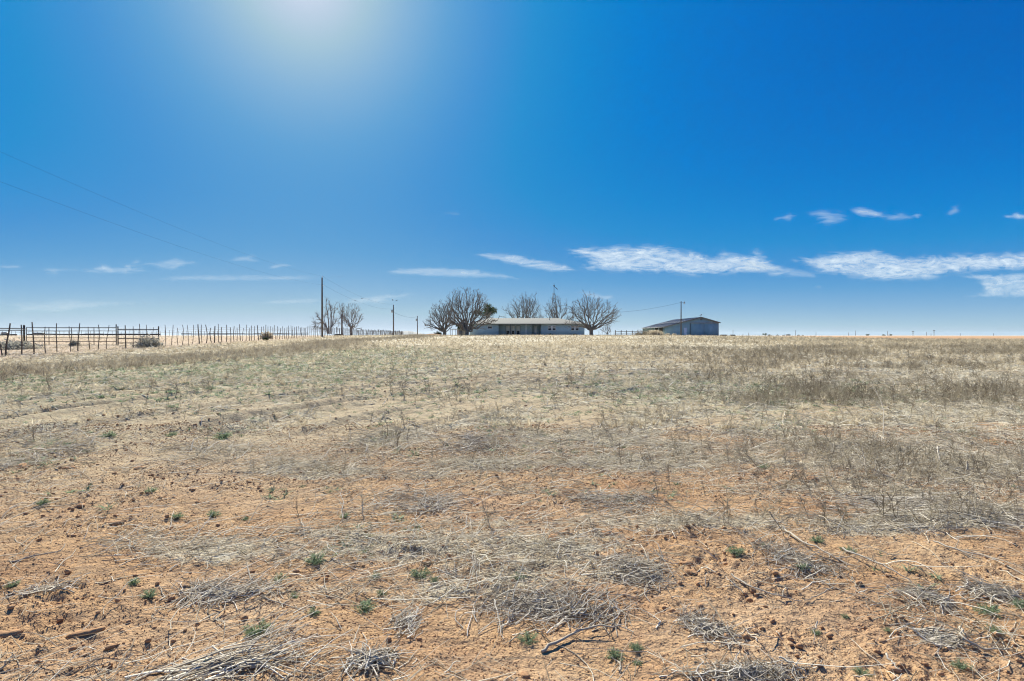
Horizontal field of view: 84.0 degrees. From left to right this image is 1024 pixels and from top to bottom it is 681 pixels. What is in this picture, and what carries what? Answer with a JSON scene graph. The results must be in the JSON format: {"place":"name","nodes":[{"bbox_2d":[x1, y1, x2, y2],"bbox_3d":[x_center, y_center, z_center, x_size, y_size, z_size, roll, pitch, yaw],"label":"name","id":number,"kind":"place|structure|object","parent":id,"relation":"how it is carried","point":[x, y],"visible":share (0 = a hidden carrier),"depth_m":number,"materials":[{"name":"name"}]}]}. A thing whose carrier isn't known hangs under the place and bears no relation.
{"place":"outdoors","nodes":[
{"label":"outdoors","id":0,"kind":"place"},
{"bbox_2d":[380,331,421,334],"bbox_3d":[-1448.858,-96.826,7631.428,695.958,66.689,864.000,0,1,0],"label":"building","id":1,"kind":"structure","parent":0,"point":[408,332],"depth_m":7488.12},
{"bbox_2d":[0,335,1023,680],"bbox_3d":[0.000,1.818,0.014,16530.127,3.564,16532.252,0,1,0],"label":"ground","id":2,"kind":"structure","parent":0,"point":[438,625],"depth_m":4.15,"materials":[{"name":"soil"}]},
{"bbox_2d":[0,629,22,637],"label":"soil slab","id":3,"kind":"object","parent":2,"relation":"on","point":[10,632],"depth_m":2.98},
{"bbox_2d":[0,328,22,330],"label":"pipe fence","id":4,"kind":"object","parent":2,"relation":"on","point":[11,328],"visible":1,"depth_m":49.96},
{"bbox_2d":[23,324,116,343],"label":"pipe gate","id":5,"kind":"structure","parent":4,"relation":"attached to","point":[71,334],"depth_m":49.98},
{"bbox_2d":[3,580,20,587],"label":"green weed","id":6,"kind":"object","parent":2,"relation":"on","point":[11,585],"visible":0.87,"depth_m":3.53,"materials":[{"name":"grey plant"}]},
{"bbox_2d":[0,337,45,349],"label":"bush","id":7,"kind":"object","parent":2,"relation":"on","point":[16,345],"visible":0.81,"depth_m":40.34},
{"bbox_2d":[10,544,64,562],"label":"dead branch","id":8,"kind":"object","parent":2,"relation":"on","point":[31,556],"visible":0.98,"depth_m":3.96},
{"bbox_2d":[34,497,50,505],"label":"green weed","id":9,"kind":"object","parent":2,"relation":"on","point":[44,501],"visible":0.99,"depth_m":5.10,"materials":[{"name":"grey plant"}]},
{"bbox_2d":[1,573,96,604],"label":"brush heap","id":10,"kind":"object","parent":2,"relation":"on","point":[49,587],"visible":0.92,"depth_m":3.48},
{"bbox_2d":[0,431,118,472],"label":"brush heap","id":11,"kind":"object","parent":2,"relation":"on","point":[46,450],"visible":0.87,"depth_m":7.32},
{"bbox_2d":[68,340,79,345],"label":"bush","id":12,"kind":"object","parent":2,"relation":"on","point":[73,342],"visible":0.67,"depth_m":46.55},
{"bbox_2d":[74,503,85,507],"bbox_3d":[-3.878,1.486,5.119,0.086,0.060,0.127,0,1,-16],"label":"soil clod","id":13,"kind":"object","parent":2,"relation":"on","point":[79,505],"visible":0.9,"depth_m":5.08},
{"bbox_2d":[65,626,105,637],"bbox_3d":[-2.253,1.542,3.006,0.175,0.015,0.036,0,26,-29],"label":"soil slab","id":14,"kind":"object","parent":2,"relation":"on","point":[87,631],"depth_m":3.00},
{"bbox_2d":[80,653,110,672],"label":"dead branch","id":15,"kind":"object","parent":2,"relation":"on","point":[90,666],"visible":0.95,"depth_m":2.69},
{"bbox_2d":[101,430,116,436],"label":"green weed","id":16,"kind":"object","parent":2,"relation":"on","point":[110,434],"visible":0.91,"depth_m":8.37,"materials":[{"name":"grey plant"}]},
{"bbox_2d":[103,643,119,650],"bbox_3d":[-2.021,1.547,2.872,0.074,0.017,0.023,0,21,-34],"label":"soil slab","id":17,"kind":"object","parent":2,"relation":"on","point":[110,647],"depth_m":2.87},
{"bbox_2d":[107,519,126,524],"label":"soil slab","id":18,"kind":"structure","parent":2,"relation":"on","point":[116,523],"depth_m":4.62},
{"bbox_2d":[124,577,142,585],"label":"green weed","id":19,"kind":"object","parent":2,"relation":"on","point":[133,582],"visible":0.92,"depth_m":3.58,"materials":[{"name":"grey plant"}]},
{"bbox_2d":[117,326,158,344],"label":"pipe fence","id":20,"kind":"object","parent":2,"relation":"on","point":[118,334],"visible":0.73,"depth_m":49.96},
{"bbox_2d":[130,332,165,346],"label":"bush","id":21,"kind":"object","parent":2,"relation":"on","point":[148,342],"visible":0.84,"depth_m":44.65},
{"bbox_2d":[140,588,156,598],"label":"green weed","id":22,"kind":"object","parent":2,"relation":"on","point":[150,594],"visible":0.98,"depth_m":3.42,"materials":[{"name":"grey plant"}]},
{"bbox_2d":[2,330,305,335],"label":"wire fence","id":23,"kind":"object","parent":2,"relation":"on","point":[147,331],"visible":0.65,"depth_m":174.96,"materials":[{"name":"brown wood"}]},
{"bbox_2d":[168,510,185,518],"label":"green weed","id":24,"kind":"object","parent":2,"relation":"on","point":[178,515],"visible":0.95,"depth_m":4.76,"materials":[{"name":"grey plant"}]},
{"bbox_2d":[0,322,402,355],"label":"stake fence","id":25,"kind":"object","parent":2,"relation":"on","point":[270,333],"visible":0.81,"depth_m":54.93,"materials":[{"name":"brown wood"}]},
{"bbox_2d":[207,509,221,516],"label":"green weed","id":26,"kind":"object","parent":2,"relation":"on","point":[213,513],"visible":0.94,"depth_m":4.87,"materials":[{"name":"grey plant"}]},
{"bbox_2d":[124,628,309,680],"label":"brush heap","id":27,"kind":"object","parent":2,"relation":"on","point":[251,659],"visible":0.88,"depth_m":2.72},
{"bbox_2d":[214,430,231,439],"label":"green weed","id":28,"kind":"object","parent":2,"relation":"on","point":[226,435],"visible":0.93,"depth_m":8.51,"materials":[{"name":"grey plant"}]},
{"bbox_2d":[143,565,303,618],"bbox_3d":[-1.790,1.503,3.473,0.932,0.107,0.636,0,1,0],"label":"brush heap","id":29,"kind":"object","parent":2,"relation":"on","point":[224,594],"visible":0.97,"depth_m":3.46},
{"bbox_2d":[181,333,281,333],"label":"feed bunk","id":30,"kind":"object","parent":2,"relation":"on","point":[227,333],"visible":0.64,"depth_m":189.99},
{"bbox_2d":[242,618,275,638],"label":"green weed","id":31,"kind":"object","parent":2,"relation":"on","point":[253,629],"visible":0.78,"depth_m":3.03,"materials":[{"name":"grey plant"}]},
{"bbox_2d":[259,331,273,338],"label":"bush","id":32,"kind":"object","parent":2,"relation":"on","point":[262,336],"visible":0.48,"depth_m":79.41,"materials":[{"name":"green plant"}]},
{"bbox_2d":[247,557,307,610],"bbox_3d":[-1.470,1.486,3.528,0.275,0.139,0.723,0,1,-29],"label":"dead branch","id":33,"kind":"object","parent":2,"relation":"on","point":[264,596],"visible":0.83,"depth_m":3.38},
{"bbox_2d":[270,572,288,582],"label":"green weed","id":34,"kind":"object","parent":2,"relation":"on","point":[277,577],"visible":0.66,"depth_m":3.70,"materials":[{"name":"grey plant"}]},
{"bbox_2d":[176,605,388,680],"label":"brush heap","id":35,"kind":"object","parent":2,"relation":"on","point":[276,645],"visible":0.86,"depth_m":2.89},
{"bbox_2d":[307,606,319,616],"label":"green weed","id":36,"kind":"object","parent":2,"relation":"on","point":[314,613],"visible":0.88,"depth_m":3.24,"materials":[{"name":"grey plant"}]},
{"bbox_2d":[305,553,325,564],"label":"green weed","id":37,"kind":"object","parent":2,"relation":"on","point":[314,560],"visible":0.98,"depth_m":3.96,"materials":[{"name":"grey plant"}]},
{"bbox_2d":[321,276,322,336],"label":"utility pole","id":38,"kind":"object","parent":2,"relation":"on","point":[322,307],"visible":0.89,"depth_m":94.84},
{"bbox_2d":[310,296,341,333],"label":"dead tree","id":39,"kind":"object","parent":2,"relation":"on","point":[331,325],"visible":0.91,"depth_m":139.78,"materials":[{"name":"grey plant"}]},
{"bbox_2d":[337,303,349,335],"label":"dead tree","id":40,"kind":"object","parent":2,"relation":"on","point":[342,317],"visible":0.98,"depth_m":141.80,"materials":[{"name":"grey plant"}]},
{"bbox_2d":[343,303,363,334],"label":"dead tree","id":41,"kind":"object","parent":2,"relation":"on","point":[348,323],"visible":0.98,"depth_m":143.66,"materials":[{"name":"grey plant"}]},
{"bbox_2d":[351,598,377,613],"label":"green weed","id":42,"kind":"object","parent":2,"relation":"on","point":[363,602],"visible":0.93,"depth_m":3.32,"materials":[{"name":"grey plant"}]},
{"bbox_2d":[352,648,387,664],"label":"dead branch","id":43,"kind":"object","parent":2,"relation":"on","point":[369,655],"visible":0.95,"depth_m":2.76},
{"bbox_2d":[327,632,435,680],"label":"brush heap","id":44,"kind":"object","parent":2,"relation":"on","point":[369,663],"visible":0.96,"depth_m":2.78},
{"bbox_2d":[381,601,434,639],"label":"brush heap","id":45,"kind":"object","parent":2,"relation":"on","point":[403,619],"visible":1,"depth_m":3.15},
{"bbox_2d":[409,567,432,579],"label":"green weed","id":46,"kind":"object","parent":2,"relation":"on","point":[414,574],"visible":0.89,"depth_m":3.76,"materials":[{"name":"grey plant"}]},
{"bbox_2d":[359,480,494,523],"bbox_3d":[-0.844,1.469,5.347,1.375,0.121,1.323,0,1,0],"label":"brush heap","id":47,"kind":"object","parent":2,"relation":"on","point":[423,504],"visible":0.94,"depth_m":5.28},
{"bbox_2d":[424,299,455,334],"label":"bare tree","id":48,"kind":"object","parent":2,"relation":"on","point":[440,327],"visible":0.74,"depth_m":113.60,"materials":[{"name":"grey plant"}]},
{"bbox_2d":[457,329,464,334],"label":"garden shed","id":49,"kind":"structure","parent":2,"relation":"on","point":[460,332],"depth_m":135.98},
{"bbox_2d":[415,429,519,466],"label":"brush heap","id":50,"kind":"object","parent":2,"relation":"on","point":[467,439],"visible":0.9,"depth_m":7.72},
{"bbox_2d":[442,287,501,334],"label":"bare tree","id":51,"kind":"object","parent":2,"relation":"on","point":[463,324],"visible":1,"depth_m":105.20,"materials":[{"name":"brown plant"}]},
{"bbox_2d":[476,303,497,317],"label":"evergreen tree","id":52,"kind":"object","parent":2,"relation":"on","point":[491,310],"visible":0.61,"depth_m":145.35,"materials":[{"name":"green plant"}]},
{"bbox_2d":[494,599,503,638],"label":"dead branch","id":53,"kind":"object","parent":2,"relation":"on","point":[497,616],"visible":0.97,"depth_m":3.22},
{"bbox_2d":[0,345,1022,593],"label":"green growth","id":54,"kind":"object","parent":2,"relation":"on","point":[122,369],"visible":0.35,"depth_m":14.40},
{"bbox_2d":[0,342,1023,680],"bbox_3d":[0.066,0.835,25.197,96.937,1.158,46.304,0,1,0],"label":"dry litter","id":55,"kind":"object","parent":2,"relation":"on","point":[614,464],"visible":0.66,"depth_m":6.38,"materials":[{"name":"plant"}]},
{"bbox_2d":[0,333,1023,533],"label":"dead weeds","id":56,"kind":"object","parent":2,"relation":"on","point":[817,388],"visible":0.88,"depth_m":14.07,"materials":[{"name":"plant"}]},
{"bbox_2d":[0,334,1023,431],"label":"dry grass","id":57,"kind":"structure","parent":2,"relation":"on","point":[457,342],"depth_m":26.95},
{"bbox_2d":[0,360,1023,680],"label":"soil crumbs","id":58,"kind":"object","parent":2,"relation":"on","point":[388,640],"visible":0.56,"depth_m":4.28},
{"bbox_2d":[511,571,525,580],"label":"green weed","id":59,"kind":"object","parent":2,"relation":"on","point":[515,577],"visible":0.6,"depth_m":3.73,"materials":[{"name":"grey plant"}]},
{"bbox_2d":[503,291,544,317],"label":"bare tree","id":60,"kind":"object","parent":2,"relation":"on","point":[525,313],"visible":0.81,"depth_m":150.53,"materials":[{"name":"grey plant"}]},
{"bbox_2d":[519,671,529,678],"bbox_3d":[0.061,1.591,2.702,0.053,0.029,0.056,0,1,-25],"label":"soil clod","id":61,"kind":"object","parent":2,"relation":"on","point":[525,674],"visible":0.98,"depth_m":2.69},
{"bbox_2d":[468,318,586,334],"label":"ranch house","id":62,"kind":"structure","parent":2,"relation":"on","point":[528,326],"depth_m":130.51,"materials":[{"name":"paint"}]},
{"bbox_2d":[517,628,538,644],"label":"green weed","id":63,"kind":"object","parent":2,"relation":"on","point":[527,637],"visible":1,"depth_m":2.99,"materials":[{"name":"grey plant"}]},
{"bbox_2d":[548,533,559,541],"bbox_3d":[0.331,1.541,4.396,0.137,0.077,0.142,0,1,-38],"label":"soil clod","id":64,"kind":"object","parent":2,"relation":"on","point":[550,535],"visible":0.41,"depth_m":4.38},
{"bbox_2d":[441,571,670,643],"bbox_3d":[0.256,1.529,3.377,1.311,0.123,0.827,0,1,0],"label":"brush heap","id":65,"kind":"object","parent":2,"relation":"on","point":[538,605],"visible":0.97,"depth_m":3.31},
{"bbox_2d":[542,296,574,319],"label":"bare tree","id":66,"kind":"object","parent":2,"relation":"on","point":[552,310],"visible":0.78,"depth_m":157.43,"materials":[{"name":"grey plant"}]},
{"bbox_2d":[541,609,621,652],"bbox_3d":[0.341,1.531,3.036,0.468,0.105,0.159,0,1,-21],"label":"dead branch","id":67,"kind":"object","parent":2,"relation":"on","point":[577,631],"visible":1,"depth_m":3.02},
{"bbox_2d":[563,291,619,334],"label":"bare tree","id":68,"kind":"object","parent":2,"relation":"on","point":[589,327],"visible":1,"depth_m":109.45,"materials":[{"name":"grey plant"}]},
{"bbox_2d":[585,591,619,630],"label":"dead branch","id":69,"kind":"object","parent":2,"relation":"on","point":[597,620],"visible":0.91,"depth_m":3.17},
{"bbox_2d":[600,530,616,535],"bbox_3d":[0.765,1.531,4.498,0.160,0.056,0.098,0,1,-16],"label":"soil clod","id":70,"kind":"object","parent":2,"relation":"on","point":[610,532],"visible":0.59,"depth_m":4.49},
{"bbox_2d":[541,479,687,522],"bbox_3d":[0.959,1.446,5.379,1.035,0.181,1.332,-1,1,-44],"label":"brush heap","id":71,"kind":"object","parent":2,"relation":"on","point":[588,495],"visible":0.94,"depth_m":5.33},
{"bbox_2d":[605,646,625,661],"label":"green weed","id":72,"kind":"object","parent":2,"relation":"on","point":[612,653],"visible":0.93,"depth_m":2.84,"materials":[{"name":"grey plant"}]},
{"bbox_2d":[563,543,693,601],"bbox_3d":[0.749,1.496,3.772,0.806,0.129,0.742,0,1,0],"label":"brush heap","id":73,"kind":"object","parent":2,"relation":"on","point":[643,567],"visible":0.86,"depth_m":3.79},
{"bbox_2d":[615,330,642,334],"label":"rail fence","id":74,"kind":"object","parent":2,"relation":"on","point":[621,331],"visible":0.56,"depth_m":137.88,"materials":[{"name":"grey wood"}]},
{"bbox_2d":[629,641,645,650],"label":"green weed","id":75,"kind":"object","parent":2,"relation":"on","point":[636,648],"visible":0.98,"depth_m":2.89,"materials":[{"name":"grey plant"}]},
{"bbox_2d":[633,329,650,334],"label":"brush pile","id":76,"kind":"object","parent":2,"relation":"on","point":[642,333],"visible":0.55,"depth_m":133.75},
{"bbox_2d":[648,330,665,334],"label":"tall dry grass","id":77,"kind":"structure","parent":2,"relation":"on","point":[655,332],"depth_m":144.00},
{"bbox_2d":[641,314,720,335],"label":"metal shed","id":78,"kind":"structure","parent":2,"relation":"on","point":[700,326],"depth_m":159.96,"materials":[{"name":"paint"}]},
{"bbox_2d":[691,323,704,335],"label":"sliding door","id":79,"kind":"structure","parent":78,"relation":"in","point":[696,328],"depth_m":159.84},
{"bbox_2d":[705,323,717,335],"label":"sliding door","id":80,"kind":"structure","parent":78,"relation":"in","point":[710,328],"depth_m":159.80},
{"bbox_2d":[680,301,684,334],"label":"light pole","id":81,"kind":"object","parent":2,"relation":"on","point":[681,319],"visible":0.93,"depth_m":149.85,"materials":[{"name":"brown wood"}]},
{"bbox_2d":[680,561,692,565],"bbox_3d":[1.209,1.543,3.933,0.097,0.038,0.063,0,1,0],"label":"soil clod","id":82,"kind":"object","parent":2,"relation":"on","point":[688,563],"visible":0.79,"depth_m":3.92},
{"bbox_2d":[684,569,697,575],"bbox_3d":[1.204,1.550,3.797,0.081,0.046,0.118,0,1,-33],"label":"soil clod","id":83,"kind":"object","parent":2,"relation":"on","point":[691,571],"visible":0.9,"depth_m":3.78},
{"bbox_2d":[665,602,758,649],"bbox_3d":[1.068,1.555,3.137,0.399,0.067,0.514,0,1,-34],"label":"brush heap","id":84,"kind":"object","parent":2,"relation":"on","point":[702,623],"visible":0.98,"depth_m":3.10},
{"bbox_2d":[726,543,744,555],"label":"green weed","id":85,"kind":"object","parent":2,"relation":"on","point":[737,552],"visible":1,"depth_m":4.09,"materials":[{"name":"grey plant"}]},
{"bbox_2d":[647,647,825,680],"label":"brush heap","id":86,"kind":"object","parent":2,"relation":"on","point":[749,667],"visible":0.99,"depth_m":2.69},
{"bbox_2d":[731,573,800,600],"bbox_3d":[1.521,1.529,3.488,0.424,0.051,0.156,1,1,44],"label":"dead branch","id":87,"kind":"object","parent":2,"relation":"on","point":[748,584],"visible":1,"depth_m":3.48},
{"bbox_2d":[769,511,791,546],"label":"dead branch","id":88,"kind":"object","parent":2,"relation":"on","point":[780,527],"visible":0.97,"depth_m":4.31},
{"bbox_2d":[779,656,808,674],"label":"dead branch","id":89,"kind":"object","parent":2,"relation":"on","point":[783,658],"visible":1,"depth_m":2.75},
{"bbox_2d":[723,531,865,593],"bbox_3d":[1.974,1.494,4.005,0.822,0.129,1.018,0,1,0],"label":"brush heap","id":90,"kind":"object","parent":2,"relation":"on","point":[796,556],"visible":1,"depth_m":3.94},
{"bbox_2d":[804,476,816,481],"bbox_3d":[3.188,1.484,6.079,0.150,0.080,0.180,0,1,33],"label":"soil clod","id":91,"kind":"object","parent":2,"relation":"on","point":[813,478],"visible":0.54,"depth_m":6.04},
{"bbox_2d":[809,534,824,542],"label":"green weed","id":92,"kind":"object","parent":2,"relation":"on","point":[818,539],"visible":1,"depth_m":4.31,"materials":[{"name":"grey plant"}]},
{"bbox_2d":[804,587,833,600],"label":"dead branch","id":93,"kind":"object","parent":2,"relation":"on","point":[821,593],"visible":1,"depth_m":3.45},
{"bbox_2d":[783,527,858,566],"bbox_3d":[2.224,1.511,4.195,0.204,0.068,0.739,0,1,-10],"label":"dead branch","id":94,"kind":"object","parent":2,"relation":"on","point":[795,536],"visible":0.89,"depth_m":4.15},
{"bbox_2d":[800,573,888,606],"bbox_3d":[2.061,1.546,3.510,0.053,0.043,0.552,-1,1,-44],"label":"dead branch","id":95,"kind":"object","parent":2,"relation":"on","point":[841,590],"visible":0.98,"depth_m":3.51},
{"bbox_2d":[838,544,857,552],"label":"green weed","id":96,"kind":"object","parent":2,"relation":"on","point":[849,549],"visible":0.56,"depth_m":4.14,"materials":[{"name":"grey plant"}]},
{"bbox_2d":[852,665,872,676],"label":"green weed","id":97,"kind":"object","parent":2,"relation":"on","point":[860,670],"visible":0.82,"depth_m":2.68,"materials":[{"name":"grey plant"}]},
{"bbox_2d":[850,384,900,434],"bbox_3d":[6.197,1.109,9.537,0.731,0.646,2.411,0,1,15],"label":"dead branch","id":98,"kind":"object","parent":2,"relation":"on","point":[880,408],"visible":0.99,"depth_m":9.65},
{"bbox_2d":[842,539,910,580],"bbox_3d":[2.421,1.485,3.867,0.157,0.138,0.492,0,1,-20],"label":"dead branch","id":99,"kind":"object","parent":2,"relation":"on","point":[854,553],"visible":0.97,"depth_m":3.90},
{"bbox_2d":[887,666,902,673],"bbox_3d":[1.812,1.559,2.695,0.063,0.029,0.054,0,1,-21],"label":"soil clod","id":100,"kind":"object","parent":2,"relation":"on","point":[894,668],"visible":0.98,"depth_m":2.68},
{"bbox_2d":[780,489,1023,538],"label":"brush heap","id":101,"kind":"object","parent":2,"relation":"on","point":[901,501],"visible":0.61,"depth_m":5.01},
{"bbox_2d":[908,587,927,609],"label":"dead branch","id":102,"kind":"object","parent":2,"relation":"on","point":[909,608],"visible":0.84,"depth_m":3.30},
{"bbox_2d":[870,577,982,629],"bbox_3d":[2.448,1.525,3.425,0.499,0.091,0.571,0,1,27],"label":"brush heap","id":103,"kind":"object","parent":2,"relation":"on","point":[926,594],"visible":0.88,"depth_m":3.42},
{"bbox_2d":[893,625,983,652],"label":"brush heap","id":104,"kind":"object","parent":2,"relation":"on","point":[942,636],"visible":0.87,"depth_m":3.00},
{"bbox_2d":[913,630,968,655],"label":"dead branch","id":105,"kind":"object","parent":2,"relation":"on","point":[937,645],"visible":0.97,"depth_m":2.93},
{"bbox_2d":[950,657,973,670],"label":"green weed","id":106,"kind":"object","parent":2,"relation":"on","point":[959,664],"visible":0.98,"depth_m":2.72,"materials":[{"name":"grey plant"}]},
{"bbox_2d":[933,537,1023,574],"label":"dead branch","id":107,"kind":"object","parent":2,"relation":"on","point":[962,551],"visible":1,"depth_m":4.00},
{"bbox_2d":[938,571,1023,608],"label":"brush heap","id":108,"kind":"object","parent":2,"relation":"on","point":[990,590],"visible":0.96,"depth_m":3.49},
{"bbox_2d":[955,429,1011,460],"bbox_3d":[6.329,1.421,7.502,0.271,0.145,2.325,0,1,19],"label":"dead branch","id":109,"kind":"object","parent":2,"relation":"on","point":[978,445],"visible":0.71,"depth_m":7.73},
{"bbox_2d":[958,626,1012,649],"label":"dead branch","id":110,"kind":"object","parent":2,"relation":"on","point":[968,641],"visible":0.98,"depth_m":2.89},
{"bbox_2d":[973,600,1002,617],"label":"green weed","id":111,"kind":"object","parent":2,"relation":"on","point":[992,610],"visible":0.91,"depth_m":3.25,"materials":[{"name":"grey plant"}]},
{"bbox_2d":[985,623,1005,635],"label":"green weed","id":112,"kind":"object","parent":2,"relation":"on","point":[995,629],"visible":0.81,"depth_m":3.04,"materials":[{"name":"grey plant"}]},
{"bbox_2d":[1008,596,1023,608],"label":"green weed","id":113,"kind":"object","parent":2,"relation":"on","point":[1019,603],"visible":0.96,"depth_m":3.32,"materials":[{"name":"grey plant"}]},
{"bbox_2d":[0,0,1023,335],"label":"sky","id":114,"kind":"structure","parent":0,"point":[412,153],"materials":[{"name":"blue"}]},
{"bbox_2d":[578,249,771,270],"bbox_3d":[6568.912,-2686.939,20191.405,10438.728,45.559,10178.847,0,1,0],"label":"cloud","id":115,"kind":"structure","parent":0,"point":[643,253],"depth_m":19256.06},
{"bbox_2d":[818,255,1023,276],"bbox_3d":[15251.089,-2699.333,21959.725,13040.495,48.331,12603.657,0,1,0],"label":"cloud","id":116,"kind":"structure","parent":0,"point":[854,259],"depth_m":20066.97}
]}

